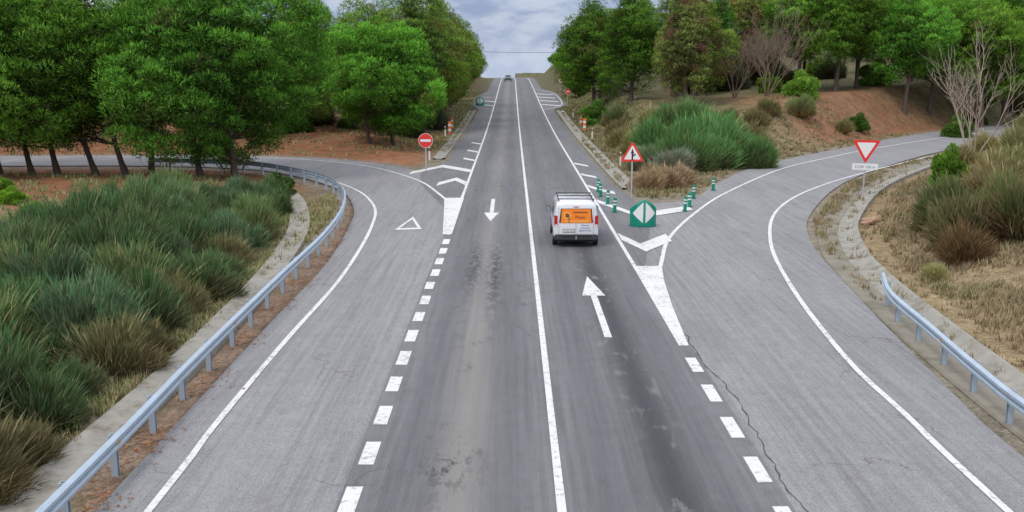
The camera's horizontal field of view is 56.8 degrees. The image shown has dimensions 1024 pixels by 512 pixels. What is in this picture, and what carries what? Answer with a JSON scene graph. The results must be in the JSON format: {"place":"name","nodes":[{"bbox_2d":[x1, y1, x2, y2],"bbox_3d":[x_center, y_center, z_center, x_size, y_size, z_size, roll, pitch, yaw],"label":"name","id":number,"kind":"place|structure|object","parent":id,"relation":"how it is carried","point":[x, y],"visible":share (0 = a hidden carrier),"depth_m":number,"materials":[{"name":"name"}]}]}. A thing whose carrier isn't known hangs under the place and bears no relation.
{"place":"outdoors","nodes":[
{"label":"outdoors","id":0,"kind":"place"},
{"bbox_2d":[0,155,443,511],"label":"entry ramp road","id":1,"kind":"structure","parent":0,"point":[288,433],"depth_m":22.49,"materials":[{"name":"asphalt"}]},
{"bbox_2d":[73,0,762,77],"label":"sky","id":2,"kind":"structure","parent":0,"point":[503,27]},
{"bbox_2d":[0,0,1023,511],"bbox_3d":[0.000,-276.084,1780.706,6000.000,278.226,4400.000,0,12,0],"label":"ground","id":3,"kind":"structure","parent":0,"point":[880,106],"depth_m":66.42,"materials":[{"name":"soil"}]},
{"bbox_2d":[0,185,30,205],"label":"leafy shrub","id":4,"kind":"object","parent":3,"relation":"on","point":[11,195],"visible":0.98,"depth_m":47.01,"materials":[{"name":"green plant"}]},
{"bbox_2d":[0,392,49,509],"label":"broom shrub","id":5,"kind":"object","parent":3,"relation":"on","point":[15,473],"visible":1,"depth_m":16.60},
{"bbox_2d":[0,277,61,370],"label":"broom shrub","id":6,"kind":"object","parent":3,"relation":"on","point":[11,304],"visible":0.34,"depth_m":22.70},
{"bbox_2d":[0,226,61,277],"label":"broom shrub","id":7,"kind":"object","parent":3,"relation":"on","point":[6,248],"visible":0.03,"depth_m":27.88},
{"bbox_2d":[0,195,68,229],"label":"broom shrub","id":8,"kind":"object","parent":3,"relation":"on","point":[24,212],"visible":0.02,"depth_m":33.97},
{"bbox_2d":[0,411,76,470],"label":"broom shrub","id":9,"kind":"object","parent":3,"relation":"on","point":[43,436],"visible":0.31,"depth_m":17.70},
{"bbox_2d":[0,269,76,320],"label":"broom shrub","id":10,"kind":"object","parent":3,"relation":"on","point":[24,284],"visible":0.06,"depth_m":24.34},
{"bbox_2d":[0,203,77,266],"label":"broom shrub","id":11,"kind":"object","parent":3,"relation":"on","point":[22,227],"visible":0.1,"depth_m":29.16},
{"bbox_2d":[0,316,94,419],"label":"broom shrub","id":12,"kind":"object","parent":3,"relation":"on","point":[15,361],"visible":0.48,"depth_m":19.69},
{"bbox_2d":[0,360,103,435],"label":"broom shrub","id":13,"kind":"object","parent":3,"relation":"on","point":[64,403],"visible":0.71,"depth_m":19.16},
{"bbox_2d":[21,320,82,375],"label":"broom shrub","id":14,"kind":"object","parent":3,"relation":"on","point":[57,341],"visible":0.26,"depth_m":22.68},
{"bbox_2d":[0,237,118,287],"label":"broom shrub","id":15,"kind":"object","parent":3,"relation":"on","point":[77,262],"visible":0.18,"depth_m":26.87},
{"bbox_2d":[26,171,124,230],"bbox_3d":[-15.864,-1.596,34.395,4.271,3.126,4.570,-2,12,-10],"label":"broom shrub","id":16,"kind":"object","parent":3,"relation":"on","point":[86,194],"visible":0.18,"depth_m":34.22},
{"bbox_2d":[45,351,115,400],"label":"broom shrub","id":17,"kind":"object","parent":3,"relation":"on","point":[89,372],"visible":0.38,"depth_m":21.19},
{"bbox_2d":[0,0,179,174],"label":"pine tree","id":18,"kind":"object","parent":3,"relation":"on","point":[39,32],"visible":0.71,"depth_m":57.58,"materials":[{"name":"green plant"}]},
{"bbox_2d":[22,256,159,348],"bbox_3d":[-11.150,1.190,24.155,4.178,2.862,3.904,-4,12,-19],"label":"broom shrub","id":19,"kind":"object","parent":3,"relation":"on","point":[91,296],"visible":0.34,"depth_m":23.52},
{"bbox_2d":[40,207,173,254],"bbox_3d":[-13.473,-0.433,31.516,4.893,2.542,5.391,8,14,36],"label":"broom shrub","id":20,"kind":"object","parent":3,"relation":"on","point":[93,234],"visible":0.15,"depth_m":31.19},
{"bbox_2d":[43,304,181,381],"bbox_3d":[-9.873,1.995,23.018,3.377,1.776,3.218,-8,14,-35],"label":"broom shrub","id":21,"kind":"object","parent":3,"relation":"on","point":[113,346],"visible":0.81,"depth_m":22.56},
{"bbox_2d":[70,185,179,248],"bbox_3d":[-13.710,-0.975,32.889,4.352,3.093,4.068,-1,12,-6],"label":"broom shrub","id":22,"kind":"object","parent":3,"relation":"on","point":[133,211],"visible":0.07,"depth_m":32.57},
{"bbox_2d":[90,163,177,221],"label":"broom shrub","id":23,"kind":"object","parent":3,"relation":"on","point":[145,192],"visible":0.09,"depth_m":35.95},
{"bbox_2d":[62,230,212,295],"bbox_3d":[-11.172,0.433,28.178,4.701,2.679,4.393,-6,13,-29],"label":"broom shrub","id":24,"kind":"object","parent":3,"relation":"on","point":[111,260],"visible":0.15,"depth_m":28.14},
{"bbox_2d":[111,254,196,336],"bbox_3d":[-10.211,1.031,26.278,2.922,2.365,2.910,-3,12,-17],"label":"broom shrub","id":25,"kind":"object","parent":3,"relation":"on","point":[166,307],"visible":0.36,"depth_m":26.06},
{"bbox_2d":[0,192,309,511],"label":"concrete gutter","id":26,"kind":"object","parent":3,"relation":"on","point":[90,442],"visible":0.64,"depth_m":21.48,"materials":[{"name":"concrete"}]},
{"bbox_2d":[91,15,219,172],"bbox_3d":[-23.975,-11.187,64.461,9.016,11.552,7.534,-5,13,-24],"label":"pine tree","id":27,"kind":"object","parent":3,"relation":"on","point":[150,169],"visible":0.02,"depth_m":62.27,"materials":[{"name":"green plant"}]},
{"bbox_2d":[140,313,184,352],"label":"broom shrub","id":28,"kind":"object","parent":3,"relation":"on","point":[159,330],"visible":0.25,"depth_m":24.38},
{"bbox_2d":[150,219,199,261],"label":"broom shrub","id":29,"kind":"object","parent":3,"relation":"on","point":[179,242],"visible":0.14,"depth_m":33.03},
{"bbox_2d":[149,174,206,204],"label":"broom shrub","id":30,"kind":"object","parent":3,"relation":"on","point":[177,186],"visible":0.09,"depth_m":41.93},
{"bbox_2d":[147,161,210,187],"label":"broom shrub","id":31,"kind":"object","parent":3,"relation":"on","point":[165,172],"visible":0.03,"depth_m":47.10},
{"bbox_2d":[153,270,215,317],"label":"broom shrub","id":32,"kind":"object","parent":3,"relation":"on","point":[195,298],"visible":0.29,"depth_m":28.18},
{"bbox_2d":[157,203,214,254],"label":"broom shrub","id":33,"kind":"object","parent":3,"relation":"on","point":[186,224],"visible":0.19,"depth_m":34.42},
{"bbox_2d":[35,158,345,511],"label":"guardrail","id":34,"kind":"object","parent":3,"relation":"on","point":[72,486],"visible":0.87,"depth_m":21.15,"materials":[{"name":"metal"}]},
{"bbox_2d":[167,242,251,304],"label":"broom shrub","id":35,"kind":"object","parent":3,"relation":"on","point":[221,281],"visible":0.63,"depth_m":29.85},
{"bbox_2d":[86,0,341,177],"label":"pine tree","id":36,"kind":"object","parent":3,"relation":"on","point":[216,99],"visible":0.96,"depth_m":57.27,"materials":[{"name":"green plant"}]},
{"bbox_2d":[77,189,358,511],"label":"fallen leaves","id":37,"kind":"object","parent":3,"relation":"on","point":[147,443],"visible":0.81,"depth_m":21.58,"materials":[{"name":"brown plant"}]},
{"bbox_2d":[196,244,253,277],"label":"broom shrub","id":38,"kind":"object","parent":3,"relation":"on","point":[234,261],"visible":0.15,"depth_m":32.74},
{"bbox_2d":[197,201,263,252],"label":"broom shrub","id":39,"kind":"object","parent":3,"relation":"on","point":[223,220],"visible":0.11,"depth_m":36.02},
{"bbox_2d":[199,227,261,266],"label":"broom shrub","id":40,"kind":"object","parent":3,"relation":"on","point":[231,244],"visible":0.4,"depth_m":34.76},
{"bbox_2d":[0,91,483,507],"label":"verge grass","id":41,"kind":"structure","parent":3,"relation":"on","point":[324,209],"depth_m":45.63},
{"bbox_2d":[228,196,281,241],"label":"broom shrub","id":42,"kind":"object","parent":3,"relation":"on","point":[254,213],"visible":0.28,"depth_m":39.61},
{"bbox_2d":[235,216,275,249],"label":"broom shrub","id":43,"kind":"object","parent":3,"relation":"on","point":[261,239],"visible":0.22,"depth_m":37.64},
{"bbox_2d":[226,188,284,227],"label":"broom shrub","id":44,"kind":"object","parent":3,"relation":"on","point":[241,202],"visible":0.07,"depth_m":42.19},
{"bbox_2d":[274,0,339,129],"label":"pine tree","id":45,"kind":"object","parent":3,"relation":"on","point":[323,107],"visible":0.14,"depth_m":93.81,"materials":[{"name":"green plant"}]},
{"bbox_2d":[330,0,397,111],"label":"pine tree","id":46,"kind":"object","parent":3,"relation":"on","point":[350,14],"visible":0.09,"depth_m":102.93,"materials":[{"name":"green plant"}]},
{"bbox_2d":[318,20,448,144],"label":"pine tree","id":47,"kind":"object","parent":3,"relation":"on","point":[403,74],"visible":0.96,"depth_m":79.38,"materials":[{"name":"green plant"}]},
{"bbox_2d":[374,0,455,120],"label":"pine tree","id":48,"kind":"object","parent":3,"relation":"on","point":[436,39],"visible":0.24,"depth_m":97.34,"materials":[{"name":"green plant"}]},
{"bbox_2d":[388,0,483,110],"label":"pine tree","id":49,"kind":"object","parent":3,"relation":"on","point":[456,47],"visible":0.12,"depth_m":111.22,"materials":[{"name":"green plant"}]},
{"bbox_2d":[426,31,471,110],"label":"pine tree","id":50,"kind":"object","parent":3,"relation":"on","point":[455,63],"visible":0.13,"depth_m":105.09,"materials":[{"name":"green plant"}]},
{"bbox_2d":[425,0,474,107],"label":"pine tree","id":51,"kind":"object","parent":3,"relation":"on","point":[451,15],"visible":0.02,"depth_m":122.98,"materials":[{"name":"green plant"}]},
{"bbox_2d":[433,110,475,158],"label":"concrete gutter","id":52,"kind":"object","parent":3,"relation":"on","point":[440,154],"visible":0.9,"depth_m":89.66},
{"bbox_2d":[448,11,485,107],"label":"pine tree","id":53,"kind":"object","parent":3,"relation":"on","point":[477,52],"visible":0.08,"depth_m":139.32,"materials":[{"name":"green plant"}]},
{"bbox_2d":[8,56,1023,138],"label":"undergrowth","id":54,"kind":"object","parent":3,"relation":"on","point":[820,70],"visible":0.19,"depth_m":112.79,"materials":[{"name":"green plant"}]},
{"bbox_2d":[52,0,1023,112],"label":"distant trees","id":55,"kind":"object","parent":3,"relation":"on","point":[666,5],"visible":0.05,"depth_m":141.92,"materials":[{"name":"plant"}]},
{"bbox_2d":[556,110,629,188],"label":"concrete gutter","id":56,"kind":"object","parent":3,"relation":"on","point":[609,172],"visible":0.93,"depth_m":77.24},
{"bbox_2d":[577,98,609,125],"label":"leafy shrub","id":57,"kind":"object","parent":3,"relation":"on","point":[590,113],"visible":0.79,"depth_m":109.93,"materials":[{"name":"green plant"}]},
{"bbox_2d":[550,0,643,103],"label":"pine tree","id":58,"kind":"object","parent":3,"relation":"on","point":[583,62],"visible":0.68,"depth_m":120.20,"materials":[{"name":"green plant"}]},
{"bbox_2d":[596,101,631,127],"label":"broom shrub","id":59,"kind":"object","parent":3,"relation":"on","point":[616,110],"visible":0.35,"depth_m":97.45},
{"bbox_2d":[604,119,638,147],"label":"dry shrub","id":60,"kind":"object","parent":3,"relation":"on","point":[613,140],"visible":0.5,"depth_m":83.13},
{"bbox_2d":[590,0,662,104],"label":"pine tree","id":61,"kind":"object","parent":3,"relation":"on","point":[636,16],"visible":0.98,"depth_m":105.41,"materials":[{"name":"green plant"}]},
{"bbox_2d":[621,142,642,198],"bbox_3d":[6.550,-4.531,51.764,1.198,3.381,0.083,0,12,0],"label":"junction warning sign","id":62,"kind":"object","parent":3,"relation":"on","point":[632,154],"visible":0.92,"depth_m":51.56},
{"bbox_2d":[621,142,659,170],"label":"broom shrub","id":63,"kind":"object","parent":3,"relation":"on","point":[647,152],"visible":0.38,"depth_m":65.64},
{"bbox_2d":[625,163,671,189],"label":"dry shrub","id":64,"kind":"object","parent":3,"relation":"on","point":[653,177],"visible":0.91,"depth_m":56.23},
{"bbox_2d":[618,111,684,153],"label":"broom shrub","id":65,"kind":"object","parent":3,"relation":"on","point":[648,131],"visible":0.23,"depth_m":69.78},
{"bbox_2d":[643,143,697,170],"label":"broom shrub","id":66,"kind":"object","parent":3,"relation":"on","point":[685,157],"visible":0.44,"depth_m":62.43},
{"bbox_2d":[657,161,688,188],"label":"dry shrub","id":67,"kind":"object","parent":3,"relation":"on","point":[676,180],"visible":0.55,"depth_m":56.90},
{"bbox_2d":[647,119,715,146],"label":"broom shrub","id":68,"kind":"object","parent":3,"relation":"on","point":[683,128],"visible":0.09,"depth_m":67.93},
{"bbox_2d":[645,92,718,126],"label":"broom shrub","id":69,"kind":"object","parent":3,"relation":"on","point":[666,112],"visible":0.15,"depth_m":76.02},
{"bbox_2d":[652,0,713,99],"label":"conifer tree","id":70,"kind":"object","parent":3,"relation":"on","point":[686,19],"visible":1,"depth_m":94.74,"materials":[{"name":"plant"}]},
{"bbox_2d":[669,160,699,184],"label":"dry shrub","id":71,"kind":"object","parent":3,"relation":"on","point":[690,176],"visible":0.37,"depth_m":58.41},
{"bbox_2d":[648,126,732,172],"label":"broom shrub","id":72,"kind":"object","parent":3,"relation":"on","point":[706,151],"visible":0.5,"depth_m":64.93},
{"bbox_2d":[650,0,743,99],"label":"pine tree","id":73,"kind":"object","parent":3,"relation":"on","point":[714,27],"visible":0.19,"depth_m":99.75,"materials":[{"name":"green plant"}]},
{"bbox_2d":[684,126,751,169],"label":"broom shrub","id":74,"kind":"object","parent":3,"relation":"on","point":[732,159],"visible":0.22,"depth_m":66.80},
{"bbox_2d":[688,102,750,149],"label":"broom shrub","id":75,"kind":"object","parent":3,"relation":"on","point":[726,120],"visible":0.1,"depth_m":70.92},
{"bbox_2d":[711,0,740,67],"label":"conifer tree","id":76,"kind":"object","parent":3,"relation":"on","point":[725,13],"visible":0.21,"depth_m":117.47,"materials":[{"name":"plant"}]},
{"bbox_2d":[727,0,761,75],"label":"conifer tree","id":77,"kind":"object","parent":3,"relation":"on","point":[742,10],"visible":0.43,"depth_m":121.00,"materials":[{"name":"plant"}]},
{"bbox_2d":[713,19,782,97],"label":"bare tree","id":78,"kind":"object","parent":3,"relation":"on","point":[741,65],"visible":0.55,"depth_m":103.69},
{"bbox_2d":[743,102,771,125],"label":"dry shrub","id":79,"kind":"object","parent":3,"relation":"on","point":[751,114],"visible":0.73,"depth_m":84.82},
{"bbox_2d":[736,132,782,169],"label":"broom shrub","id":80,"kind":"object","parent":3,"relation":"on","point":[760,154],"visible":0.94,"depth_m":67.10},
{"bbox_2d":[743,0,784,77],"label":"conifer tree","id":81,"kind":"object","parent":3,"relation":"on","point":[762,25],"visible":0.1,"depth_m":124.26,"materials":[{"name":"plant"}]},
{"bbox_2d":[755,97,784,114],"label":"dry shrub","id":82,"kind":"object","parent":3,"relation":"on","point":[770,106],"visible":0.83,"depth_m":88.41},
{"bbox_2d":[741,1,830,96],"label":"bare tree","id":83,"kind":"object","parent":3,"relation":"on","point":[760,54],"visible":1,"depth_m":100.28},
{"bbox_2d":[556,87,1023,374],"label":"dry grass","id":84,"kind":"structure","parent":3,"relation":"on","point":[895,228],"depth_m":42.87,"materials":[{"name":"plant"}]},
{"bbox_2d":[758,0,836,70],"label":"pine tree","id":85,"kind":"object","parent":3,"relation":"on","point":[771,7],"visible":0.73,"depth_m":106.94,"materials":[{"name":"green plant"}]},
{"bbox_2d":[781,69,820,99],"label":"leafy shrub","id":86,"kind":"object","parent":3,"relation":"on","point":[799,85],"visible":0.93,"depth_m":97.05,"materials":[{"name":"green plant"}]},
{"bbox_2d":[784,91,818,115],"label":"broom shrub","id":87,"kind":"object","parent":3,"relation":"on","point":[802,105],"visible":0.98,"depth_m":91.09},
{"bbox_2d":[791,0,894,91],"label":"pine tree","id":88,"kind":"object","parent":3,"relation":"on","point":[852,29],"visible":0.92,"depth_m":104.80,"materials":[{"name":"green plant"}]},
{"bbox_2d":[835,0,889,88],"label":"pine tree","id":89,"kind":"object","parent":3,"relation":"on","point":[862,46],"visible":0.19,"depth_m":107.06,"materials":[{"name":"green plant"}]},
{"bbox_2d":[852,140,879,196],"bbox_3d":[19.706,-4.782,52.939,1.398,3.383,0.080,2,12,12],"label":"yield sign","id":90,"kind":"object","parent":3,"relation":"on","point":[866,148],"visible":1,"depth_m":52.73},
{"bbox_2d":[863,0,963,115],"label":"pine tree","id":91,"kind":"object","parent":3,"relation":"on","point":[903,39],"visible":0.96,"depth_m":104.32,"materials":[{"name":"green plant"}]},
{"bbox_2d":[817,159,1023,440],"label":"concrete apron","id":92,"kind":"object","parent":3,"relation":"on","point":[953,371],"visible":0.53,"depth_m":26.57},
{"bbox_2d":[881,272,1023,423],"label":"guardrail","id":93,"kind":"object","parent":92,"relation":"on","point":[1012,399],"visible":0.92,"depth_m":22.21,"materials":[{"name":"metal"}]},
{"bbox_2d":[838,164,1023,398],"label":"concrete gutter","id":94,"kind":"object","parent":3,"relation":"on","point":[1011,377],"visible":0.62,"depth_m":30.89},
{"bbox_2d":[915,261,949,281],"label":"shrub","id":95,"kind":"object","parent":3,"relation":"on","point":[934,271],"visible":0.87,"depth_m":32.59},
{"bbox_2d":[890,0,977,114],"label":"pine tree","id":96,"kind":"object","parent":3,"relation":"on","point":[956,10],"visible":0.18,"depth_m":107.08,"materials":[{"name":"green plant"}]},
{"bbox_2d":[896,167,992,232],"bbox_3d":[18.129,-2.384,38.309,4.510,2.905,4.215,-9,14,-37],"label":"shrub","id":97,"kind":"object","parent":3,"relation":"on","point":[921,213],"visible":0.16,"depth_m":38.31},
{"bbox_2d":[927,142,972,185],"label":"leafy shrub","id":98,"kind":"object","parent":3,"relation":"on","point":[949,160],"visible":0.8,"depth_m":51.17,"materials":[{"name":"green plant"}]},
{"bbox_2d":[939,114,974,137],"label":"leafy shrub","id":99,"kind":"object","parent":3,"relation":"on","point":[950,129],"visible":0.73,"depth_m":94.64,"materials":[{"name":"green plant"}]},
{"bbox_2d":[936,138,982,166],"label":"shrub","id":100,"kind":"object","parent":3,"relation":"on","point":[966,153],"visible":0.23,"depth_m":54.30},
{"bbox_2d":[921,184,1009,245],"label":"shrub","id":101,"kind":"object","parent":3,"relation":"on","point":[970,207],"visible":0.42,"depth_m":35.02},
{"bbox_2d":[932,210,1004,265],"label":"shrub","id":102,"kind":"object","parent":3,"relation":"on","point":[967,245],"visible":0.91,"depth_m":33.44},
{"bbox_2d":[918,21,1023,153],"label":"bare tree","id":103,"kind":"object","parent":3,"relation":"on","point":[964,106],"visible":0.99,"depth_m":61.53,"materials":[{"name":"grey plant"}]},
{"bbox_2d":[939,0,1023,127],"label":"pine tree","id":104,"kind":"object","parent":3,"relation":"on","point":[998,17],"visible":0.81,"depth_m":104.77,"materials":[{"name":"green plant"}]},
{"bbox_2d":[971,128,1001,153],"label":"shrub","id":105,"kind":"object","parent":3,"relation":"on","point":[982,140],"visible":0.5,"depth_m":71.43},
{"bbox_2d":[958,147,1023,194],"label":"shrub","id":106,"kind":"object","parent":3,"relation":"on","point":[978,177],"visible":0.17,"depth_m":40.30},
{"bbox_2d":[961,142,1023,184],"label":"shrub","id":107,"kind":"object","parent":3,"relation":"on","point":[1018,164],"visible":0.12,"depth_m":42.22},
{"bbox_2d":[968,163,1023,241],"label":"shrub","id":108,"kind":"object","parent":3,"relation":"on","point":[1009,224],"visible":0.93,"depth_m":33.88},
{"bbox_2d":[972,162,1023,193],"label":"shrub","id":109,"kind":"object","parent":3,"relation":"on","point":[992,180],"visible":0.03,"depth_m":36.95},
{"bbox_2d":[978,6,1023,124],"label":"pine tree","id":110,"kind":"object","parent":3,"relation":"on","point":[1017,19],"visible":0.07,"depth_m":109.26,"materials":[{"name":"green plant"}]},
{"bbox_2d":[982,118,1023,155],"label":"shrub","id":111,"kind":"object","parent":3,"relation":"on","point":[1012,135],"visible":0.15,"depth_m":49.92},
{"bbox_2d":[335,78,795,511],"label":"road","id":112,"kind":"structure","parent":0,"point":[640,426],"depth_m":22.53,"materials":[{"name":"asphalt"}]},
{"bbox_2d":[126,79,1012,511],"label":"road markings","id":113,"kind":"object","parent":112,"relation":"on","point":[652,281],"visible":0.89,"depth_m":26.87,"materials":[{"name":"paint"}]},
{"bbox_2d":[546,192,597,243],"bbox_3d":[2.598,-1.698,40.086,2.260,1.950,4.400,0,12,0],"label":"delivery van","id":114,"kind":"object","parent":112,"relation":"on","point":[573,217],"visible":1,"depth_m":38.13,"materials":[{"name":"white paint"}]},
{"bbox_2d":[629,199,655,226],"bbox_3d":[6.000,-2.005,43.371,1.233,1.245,0.955,0,12,0],"label":"traffic divergence nose","id":115,"kind":"object","parent":112,"relation":"on","point":[643,213],"visible":1,"depth_m":43.00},
{"bbox_2d":[645,123,1023,511],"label":"exit ramp road","id":116,"kind":"structure","parent":0,"point":[832,427],"depth_m":23.69,"materials":[{"name":"asphalt"}]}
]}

